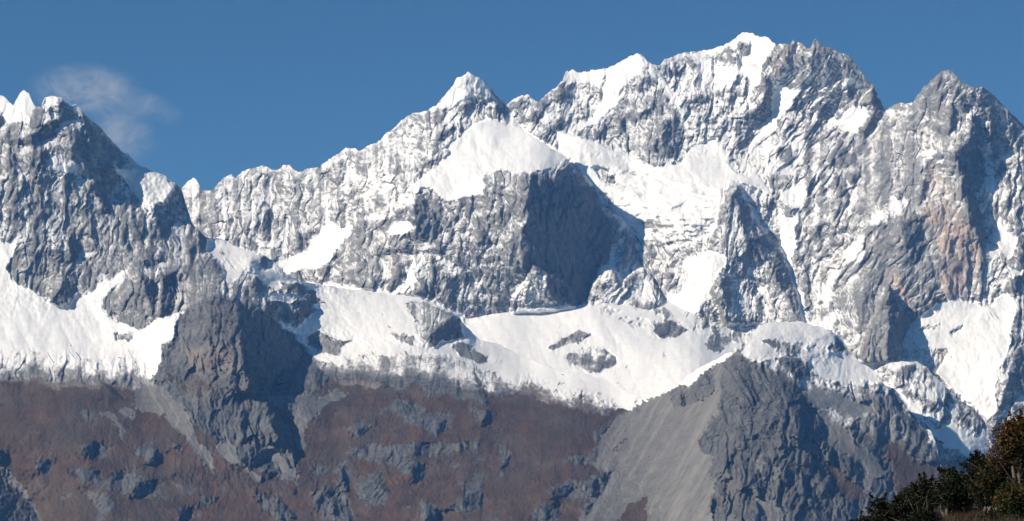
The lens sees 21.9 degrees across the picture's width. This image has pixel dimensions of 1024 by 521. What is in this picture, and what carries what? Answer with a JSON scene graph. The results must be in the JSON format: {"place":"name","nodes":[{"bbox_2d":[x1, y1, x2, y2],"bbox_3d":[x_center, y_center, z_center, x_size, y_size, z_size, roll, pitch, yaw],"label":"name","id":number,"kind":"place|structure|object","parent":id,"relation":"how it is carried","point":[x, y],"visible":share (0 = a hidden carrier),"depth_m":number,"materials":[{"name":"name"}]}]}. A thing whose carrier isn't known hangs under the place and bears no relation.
{"place":"outdoors","nodes":[
{"label":"outdoors","id":0,"kind":"place"},
{"bbox_2d":[182,72,666,318],"bbox_3d":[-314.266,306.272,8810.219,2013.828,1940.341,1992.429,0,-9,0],"label":"mountain","id":1,"kind":"structure","parent":0,"point":[467,196],"depth_m":8491.72,"materials":[{"name":"grey stone"}]},
{"bbox_2d":[0,90,973,520],"bbox_3d":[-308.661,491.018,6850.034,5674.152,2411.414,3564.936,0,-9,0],"label":"mountain","id":2,"kind":"structure","parent":0,"point":[162,358],"depth_m":6493.90,"materials":[{"name":"grey stone"}]},
{"bbox_2d":[460,299,756,399],"bbox_3d":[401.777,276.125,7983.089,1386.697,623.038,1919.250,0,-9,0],"label":"snow basin","id":3,"kind":"object","parent":2,"relation":"on","point":[642,354],"visible":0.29,"depth_m":7842.02,"materials":[{"name":"white snow"}]},
{"bbox_2d":[0,0,1023,190],"label":"sky","id":4,"kind":"structure","parent":0,"point":[206,91],"materials":[{"name":"blue"}]},
{"bbox_2d":[507,32,1023,444],"bbox_3d":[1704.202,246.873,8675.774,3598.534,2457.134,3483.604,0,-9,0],"label":"mountain","id":5,"kind":"structure","parent":0,"point":[745,180],"depth_m":8886.13,"materials":[{"name":"grey stone"}]},
{"bbox_2d":[874,361,1022,482],"bbox_3d":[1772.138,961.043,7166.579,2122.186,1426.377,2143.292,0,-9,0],"label":"mountain","id":6,"kind":"structure","parent":0,"point":[957,427],"depth_m":7192.86,"materials":[{"name":"grey stone"}]},
{"bbox_2d":[906,505,1023,520],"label":"hillside","id":7,"kind":"structure","parent":0,"point":[992,520],"depth_m":56.70,"materials":[{"name":"green plant"}]},
{"bbox_2d":[849,508,892,520],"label":"shrub","id":8,"kind":"object","parent":7,"relation":"on","point":[871,517],"visible":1,"depth_m":59.70,"materials":[{"name":"green plant"}]},
{"bbox_2d":[864,491,925,520],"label":"shrub","id":9,"kind":"object","parent":7,"relation":"on","point":[897,504],"visible":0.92,"depth_m":60.24,"materials":[{"name":"green plant"}]},
{"bbox_2d":[889,499,940,520],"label":"shrub","id":10,"kind":"object","parent":7,"relation":"on","point":[927,513],"visible":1,"depth_m":58.18,"materials":[{"name":"green plant"}]},
{"bbox_2d":[895,471,941,512],"bbox_3d":[9.410,5.525,60.896,1.278,1.344,1.157,-3,-10,20],"label":"shrub","id":11,"kind":"object","parent":7,"relation":"on","point":[914,493],"visible":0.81,"depth_m":60.66,"materials":[{"name":"green plant"}]},
{"bbox_2d":[927,465,975,515],"bbox_3d":[10.014,5.363,60.404,1.171,1.458,1.090,4,-10,-25],"label":"shrub","id":12,"kind":"object","parent":7,"relation":"on","point":[949,491],"visible":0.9,"depth_m":60.21,"materials":[{"name":"green plant"}]},
{"bbox_2d":[934,460,984,514],"bbox_3d":[10.246,5.292,61.390,1.780,1.521,1.373,0,-9,0],"label":"shrub","id":13,"kind":"object","parent":7,"relation":"on","point":[941,470],"visible":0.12,"depth_m":61.38,"materials":[{"name":"green plant"}]},
{"bbox_2d":[957,449,999,512],"bbox_3d":[10.790,5.157,60.468,1.118,1.702,1.218,-4,-10,25],"label":"shrub","id":14,"kind":"object","parent":7,"relation":"on","point":[976,455],"visible":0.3,"depth_m":60.39,"materials":[{"name":"green plant"}]},
{"bbox_2d":[976,506,1000,518],"bbox_3d":[10.202,5.566,56.751,0.614,0.610,0.674,0,-9,0],"label":"shrub","id":15,"kind":"object","parent":7,"relation":"on","point":[989,512],"visible":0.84,"depth_m":56.76,"materials":[{"name":"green plant"}]},
{"bbox_2d":[961,459,1023,514],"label":"shrub","id":16,"kind":"object","parent":7,"relation":"on","point":[992,480],"visible":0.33,"depth_m":59.14,"materials":[{"name":"green plant"}]},
{"bbox_2d":[980,408,1023,484],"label":"tree","id":17,"kind":"object","parent":7,"relation":"on","point":[1010,440],"visible":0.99,"depth_m":58.48,"materials":[{"name":"brown plant"}]},
{"bbox_2d":[990,463,1023,517],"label":"shrub","id":18,"kind":"object","parent":7,"relation":"on","point":[1010,499],"visible":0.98,"depth_m":56.61,"materials":[{"name":"green plant"}]}
]}

